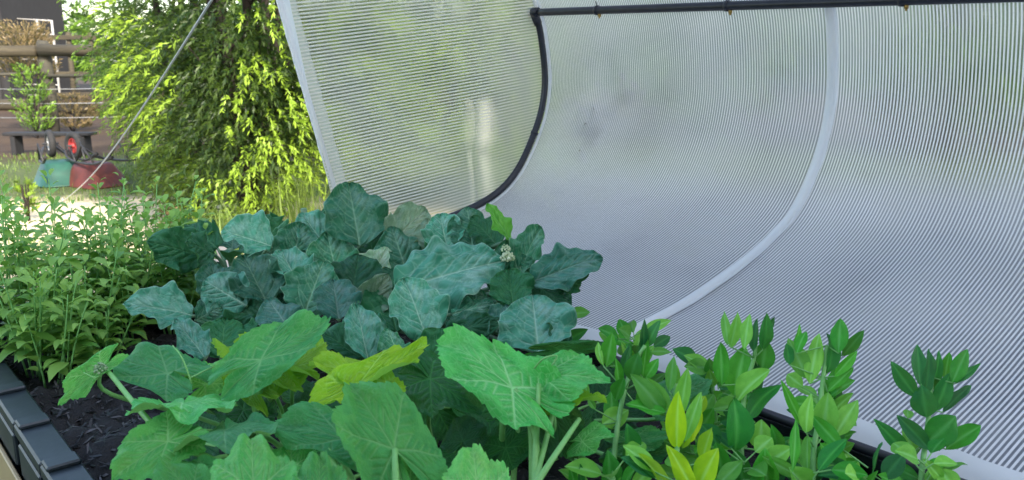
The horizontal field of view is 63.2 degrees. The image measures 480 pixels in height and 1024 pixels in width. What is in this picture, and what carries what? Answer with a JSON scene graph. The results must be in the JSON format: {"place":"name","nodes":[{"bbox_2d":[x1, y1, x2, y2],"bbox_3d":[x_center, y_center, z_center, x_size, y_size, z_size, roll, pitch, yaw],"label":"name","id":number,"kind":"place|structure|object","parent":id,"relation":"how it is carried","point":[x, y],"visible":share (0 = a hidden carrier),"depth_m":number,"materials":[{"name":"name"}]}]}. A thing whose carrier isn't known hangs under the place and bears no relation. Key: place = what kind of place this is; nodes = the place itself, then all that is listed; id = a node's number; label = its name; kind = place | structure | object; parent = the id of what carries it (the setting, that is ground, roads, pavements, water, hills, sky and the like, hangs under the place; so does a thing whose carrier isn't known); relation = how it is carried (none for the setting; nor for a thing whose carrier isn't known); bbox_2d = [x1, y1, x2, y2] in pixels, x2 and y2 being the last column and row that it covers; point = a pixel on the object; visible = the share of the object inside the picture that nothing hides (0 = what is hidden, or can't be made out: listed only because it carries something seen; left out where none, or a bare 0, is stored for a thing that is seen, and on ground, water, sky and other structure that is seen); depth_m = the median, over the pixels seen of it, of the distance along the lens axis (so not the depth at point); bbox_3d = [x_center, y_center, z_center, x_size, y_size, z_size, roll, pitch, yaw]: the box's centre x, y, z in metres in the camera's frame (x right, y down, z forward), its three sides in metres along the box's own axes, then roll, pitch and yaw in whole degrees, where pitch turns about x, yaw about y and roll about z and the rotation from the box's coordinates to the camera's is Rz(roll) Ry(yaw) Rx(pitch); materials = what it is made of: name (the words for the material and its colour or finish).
{"place":"outdoors","nodes":[
{"label":"outdoors","id":0,"kind":"place"},
{"bbox_2d":[0,0,71,101],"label":"timber shed","id":1,"kind":"structure","parent":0,"point":[12,10],"depth_m":30.79,"materials":[{"name":"wood"}]},
{"bbox_2d":[17,18,60,95],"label":"farm gate","id":2,"kind":"structure","parent":1,"relation":"attached to","point":[58,79],"depth_m":30.09,"materials":[{"name":"metal"}]},
{"bbox_2d":[62,0,270,61],"label":"sky","id":3,"kind":"structure","parent":0,"point":[85,2],"materials":[{"name":"white"}]},
{"bbox_2d":[0,66,536,301],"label":"ground","id":4,"kind":"structure","parent":0,"point":[101,142],"depth_m":12.21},
{"bbox_2d":[0,99,32,110],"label":"log","id":5,"kind":"object","parent":4,"relation":"on","point":[5,107],"visible":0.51,"depth_m":26.56,"materials":[{"name":"brown wood"}]},
{"bbox_2d":[10,177,40,220],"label":"tall weed","id":6,"kind":"object","parent":4,"relation":"on","point":[28,203],"visible":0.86,"depth_m":8.56,"materials":[{"name":"green plant"}]},
{"bbox_2d":[5,61,56,138],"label":"shrub","id":7,"kind":"object","parent":4,"relation":"on","point":[33,123],"visible":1,"depth_m":17.32,"materials":[{"name":"green plant"}]},
{"bbox_2d":[0,18,61,131],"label":"dry bush","id":8,"kind":"object","parent":4,"relation":"on","point":[29,37],"visible":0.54,"depth_m":18.01,"materials":[{"name":"brown plant"}]},
{"bbox_2d":[2,132,96,154],"bbox_3d":[-8.015,-1.679,14.476,1.500,0.390,0.300,0,12,0],"label":"plank bench","id":9,"kind":"object","parent":4,"relation":"on","point":[16,143],"visible":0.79,"depth_m":14.38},
{"bbox_2d":[32,129,98,187],"bbox_3d":[-5.925,-1.069,10.912,0.637,0.681,1.568,-9,16,-37],"label":"wheelbarrow","id":10,"kind":"object","parent":4,"relation":"on","point":[60,174],"visible":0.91,"depth_m":10.84,"materials":[{"name":"teal paint"}]},
{"bbox_2d":[37,92,100,131],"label":"dry bush","id":11,"kind":"object","parent":4,"relation":"on","point":[64,121],"visible":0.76,"depth_m":18.82,"materials":[{"name":"brown plant"}]},
{"bbox_2d":[39,32,100,116],"bbox_3d":[-12.424,-4.622,23.534,1.620,2.452,0.205,0,12,0],"label":"timber fence","id":12,"kind":"object","parent":4,"relation":"on","point":[68,37],"visible":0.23,"depth_m":23.42,"materials":[{"name":"brown wood"}]},
{"bbox_2d":[62,0,119,87],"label":"paddock tree","id":13,"kind":"object","parent":4,"relation":"on","point":[76,14],"visible":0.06,"depth_m":42.37,"materials":[{"name":"green plant"}]},
{"bbox_2d":[64,131,154,188],"bbox_3d":[-5.363,-1.045,10.832,1.568,0.681,0.637,8,15,33],"label":"wheelbarrow","id":14,"kind":"object","parent":4,"relation":"on","point":[82,172],"visible":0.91,"depth_m":10.79,"materials":[{"name":"red paint"}]},
{"bbox_2d":[58,103,166,113],"bbox_3d":[-11.929,-3.942,24.916,3.312,0.318,0.337,1,12,3],"label":"log","id":15,"kind":"object","parent":4,"relation":"on","point":[69,109],"visible":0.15,"depth_m":24.84,"materials":[{"name":"brown wood"}]},
{"bbox_2d":[62,0,241,92],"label":"paddock tree","id":16,"kind":"object","parent":4,"relation":"on","point":[76,58],"visible":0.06,"depth_m":39.70,"materials":[{"name":"green plant"}]},
{"bbox_2d":[0,40,307,136],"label":"post and rail fence","id":17,"kind":"object","parent":4,"relation":"on","point":[44,51],"visible":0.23,"depth_m":17.48,"materials":[{"name":"brown wood"}]},
{"bbox_2d":[0,149,328,303],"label":"grass","id":18,"kind":"structure","parent":4,"relation":"on","point":[78,196],"depth_m":11.31,"materials":[{"name":"green plant"}]},
{"bbox_2d":[156,203,181,227],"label":"dry weed","id":19,"kind":"object","parent":4,"relation":"on","point":[166,212],"visible":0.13,"depth_m":7.39,"materials":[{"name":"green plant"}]},
{"bbox_2d":[51,0,290,188],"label":"weeping tree","id":20,"kind":"object","parent":4,"relation":"on","point":[101,68],"visible":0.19,"depth_m":9.57,"materials":[{"name":"green plant"}]},
{"bbox_2d":[156,151,232,218],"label":"grass clump","id":21,"kind":"object","parent":4,"relation":"on","point":[213,170],"visible":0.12,"depth_m":8.32,"materials":[{"name":"green plant"}]},
{"bbox_2d":[165,246,228,268],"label":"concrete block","id":22,"kind":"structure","parent":4,"relation":"on","point":[221,248],"depth_m":6.15,"materials":[{"name":"white concrete"}]},
{"bbox_2d":[77,0,328,228],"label":"weeping tree","id":23,"kind":"object","parent":4,"relation":"on","point":[270,120],"visible":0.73,"depth_m":7.58,"materials":[{"name":"green plant"}]},
{"bbox_2d":[170,186,279,249],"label":"grass clump","id":24,"kind":"object","parent":4,"relation":"on","point":[221,223],"visible":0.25,"depth_m":7.18,"materials":[{"name":"green plant"}]},
{"bbox_2d":[166,0,290,63],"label":"paddock tree","id":25,"kind":"object","parent":4,"relation":"on","point":[167,12],"visible":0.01,"depth_m":39.57,"materials":[{"name":"green plant"}]},
{"bbox_2d":[233,147,330,222],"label":"grass clump","id":26,"kind":"object","parent":4,"relation":"on","point":[307,205],"visible":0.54,"depth_m":7.67,"materials":[{"name":"green plant"}]},
{"bbox_2d":[0,295,917,479],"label":"raised garden bed","id":27,"kind":"object","parent":4,"relation":"on","point":[34,445],"visible":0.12,"depth_m":1.49,"materials":[{"name":"black plastic"}]},
{"bbox_2d":[0,297,867,479],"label":"soil","id":28,"kind":"structure","parent":27,"relation":"in","point":[60,423],"depth_m":1.67,"materials":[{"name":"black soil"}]},
{"bbox_2d":[0,183,32,348],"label":"leafy herb","id":29,"kind":"object","parent":28,"relation":"on","point":[5,188],"visible":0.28,"depth_m":2.04,"materials":[{"name":"green plant"}]},
{"bbox_2d":[0,196,83,343],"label":"leafy herb","id":30,"kind":"object","parent":28,"relation":"on","point":[62,243],"visible":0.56,"depth_m":1.96,"materials":[{"name":"green plant"}]},
{"bbox_2d":[0,229,87,380],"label":"leafy herb","id":31,"kind":"object","parent":28,"relation":"on","point":[45,302],"visible":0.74,"depth_m":1.81,"materials":[{"name":"green plant"}]},
{"bbox_2d":[0,168,98,313],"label":"leafy herb","id":32,"kind":"object","parent":28,"relation":"on","point":[55,204],"visible":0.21,"depth_m":2.12,"materials":[{"name":"green plant"}]},
{"bbox_2d":[9,270,108,388],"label":"leafy herb","id":33,"kind":"object","parent":28,"relation":"on","point":[66,341],"visible":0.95,"depth_m":1.78,"materials":[{"name":"green plant"}]},
{"bbox_2d":[13,228,136,352],"bbox_3d":[-1.013,0.132,1.934,0.258,0.323,0.244,-7,14,-29],"label":"leafy herb","id":34,"kind":"object","parent":28,"relation":"on","point":[78,265],"visible":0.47,"depth_m":1.91,"materials":[{"name":"green plant"}]},
{"bbox_2d":[32,204,121,334],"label":"leafy herb","id":35,"kind":"object","parent":28,"relation":"on","point":[89,233],"visible":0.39,"depth_m":2.04,"materials":[{"name":"green plant"}]},
{"bbox_2d":[50,177,144,316],"bbox_3d":[-1.093,0.037,2.214,0.215,0.388,0.318,-5,13,-21],"label":"leafy herb","id":36,"kind":"object","parent":28,"relation":"on","point":[111,212],"visible":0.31,"depth_m":2.19,"materials":[{"name":"green plant"}]},
{"bbox_2d":[72,283,144,370],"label":"leafy herb","id":37,"kind":"object","parent":28,"relation":"on","point":[101,336],"visible":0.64,"depth_m":1.88,"materials":[{"name":"green plant"}]},
{"bbox_2d":[85,248,157,345],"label":"leafy herb","id":38,"kind":"object","parent":28,"relation":"on","point":[120,293],"visible":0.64,"depth_m":2.04,"materials":[{"name":"green plant"}]},
{"bbox_2d":[80,208,182,328],"bbox_3d":[-0.938,0.080,2.115,0.231,0.346,0.257,8,15,32],"label":"leafy herb","id":39,"kind":"object","parent":28,"relation":"on","point":[139,226],"visible":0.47,"depth_m":2.11,"materials":[{"name":"green plant"}]},
{"bbox_2d":[97,170,201,287],"bbox_3d":[-0.991,0.004,2.330,0.327,0.403,0.178,-12,17,-43],"label":"leafy herb","id":40,"kind":"object","parent":28,"relation":"on","point":[146,205],"visible":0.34,"depth_m":2.29,"materials":[{"name":"green plant"}]},
{"bbox_2d":[139,242,200,333],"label":"leafy herb","id":41,"kind":"object","parent":28,"relation":"on","point":[157,268],"visible":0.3,"depth_m":2.14,"materials":[{"name":"green plant"}]},
{"bbox_2d":[140,184,216,298],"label":"leafy herb","id":42,"kind":"object","parent":28,"relation":"on","point":[178,194],"visible":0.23,"depth_m":2.43,"materials":[{"name":"green plant"}]},
{"bbox_2d":[151,194,218,310],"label":"leafy herb","id":43,"kind":"object","parent":28,"relation":"on","point":[198,214],"visible":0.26,"depth_m":2.24,"materials":[{"name":"green plant"}]},
{"bbox_2d":[58,309,330,479],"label":"cucumber plant","id":44,"kind":"object","parent":28,"relation":"on","point":[247,381],"visible":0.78,"depth_m":1.20,"materials":[{"name":"green plant"}]},
{"bbox_2d":[123,210,338,359],"bbox_3d":[-0.641,0.115,1.901,0.417,0.389,0.852,-5,13,-20],"label":"broccoli plant","id":45,"kind":"object","parent":28,"relation":"on","point":[247,291],"visible":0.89,"depth_m":1.72,"materials":[{"name":"green plant"}]},
{"bbox_2d":[266,182,430,321],"bbox_3d":[-0.424,0.058,2.051,0.379,0.437,0.918,-5,13,-22],"label":"broccoli plant","id":46,"kind":"object","parent":28,"relation":"on","point":[362,242],"visible":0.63,"depth_m":1.85,"materials":[{"name":"green plant"}]},
{"bbox_2d":[264,336,540,479],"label":"cucumber plant","id":47,"kind":"object","parent":28,"relation":"on","point":[363,419],"visible":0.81,"depth_m":1.06,"materials":[{"name":"green plant"}]},
{"bbox_2d":[322,203,512,359],"bbox_3d":[-0.255,0.116,1.832,0.440,0.417,0.867,-5,13,-22],"label":"broccoli plant","id":48,"kind":"object","parent":28,"relation":"on","point":[447,271],"visible":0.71,"depth_m":1.61,"materials":[{"name":"green plant"}]},
{"bbox_2d":[441,224,602,352],"bbox_3d":[-0.073,0.136,1.823,0.331,0.382,0.836,-8,15,-32],"label":"broccoli plant","id":49,"kind":"object","parent":28,"relation":"on","point":[531,297],"visible":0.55,"depth_m":1.58,"materials":[{"name":"green plant"}]},
{"bbox_2d":[524,306,589,355],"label":"broad bean plant","id":50,"kind":"object","parent":28,"relation":"on","point":[579,333],"visible":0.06,"depth_m":1.75,"materials":[{"name":"green plant"}]},
{"bbox_2d":[418,323,712,479],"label":"cucumber plant","id":51,"kind":"object","parent":28,"relation":"on","point":[531,401],"visible":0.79,"depth_m":1.15,"materials":[{"name":"green plant"}]},
{"bbox_2d":[558,319,660,479],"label":"broad bean plant","id":52,"kind":"object","parent":28,"relation":"on","point":[616,413],"visible":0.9,"depth_m":1.22,"materials":[{"name":"green plant"}]},
{"bbox_2d":[598,319,671,382],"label":"broad bean plant","id":53,"kind":"object","parent":28,"relation":"on","point":[624,329],"visible":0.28,"depth_m":1.65,"materials":[{"name":"green plant"}]},
{"bbox_2d":[621,357,742,479],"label":"broad bean plant","id":54,"kind":"object","parent":28,"relation":"on","point":[682,429],"visible":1,"depth_m":1.13,"materials":[{"name":"green plant"}]},
{"bbox_2d":[660,394,747,478],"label":"broad bean plant","id":55,"kind":"object","parent":28,"relation":"on","point":[689,451],"visible":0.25,"depth_m":1.30,"materials":[{"name":"green plant"}]},
{"bbox_2d":[673,346,755,449],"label":"broad bean plant","id":56,"kind":"object","parent":28,"relation":"on","point":[701,365],"visible":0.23,"depth_m":1.44,"materials":[{"name":"green plant"}]},
{"bbox_2d":[699,311,789,479],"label":"broad bean plant","id":57,"kind":"object","parent":28,"relation":"on","point":[741,373],"visible":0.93,"depth_m":1.22,"materials":[{"name":"green plant"}]},
{"bbox_2d":[762,318,867,479],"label":"broad bean plant","id":58,"kind":"object","parent":28,"relation":"on","point":[808,364],"visible":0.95,"depth_m":1.18,"materials":[{"name":"green plant"}]},
{"bbox_2d":[784,367,856,466],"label":"broad bean plant","id":59,"kind":"object","parent":28,"relation":"on","point":[795,380],"visible":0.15,"depth_m":1.35,"materials":[{"name":"green plant"}]},
{"bbox_2d":[813,416,905,479],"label":"broad bean plant","id":60,"kind":"object","parent":28,"relation":"on","point":[892,466],"visible":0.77,"depth_m":1.13,"materials":[{"name":"green plant"}]},
{"bbox_2d":[872,345,980,479],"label":"broad bean plant","id":61,"kind":"object","parent":28,"relation":"on","point":[934,392],"visible":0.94,"depth_m":1.20,"materials":[{"name":"green plant"}]},
{"bbox_2d":[276,0,1023,479],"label":"net cover","id":62,"kind":"object","parent":27,"relation":"attached to","point":[812,168],"visible":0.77,"depth_m":2.37,"materials":[{"name":"white fabric"}]},
{"bbox_2d":[62,0,212,200],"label":"guy cord","id":63,"kind":"object","parent":62,"relation":"attached to","point":[186,39],"visible":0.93,"depth_m":4.02,"materials":[{"name":"fabric"}]}
]}

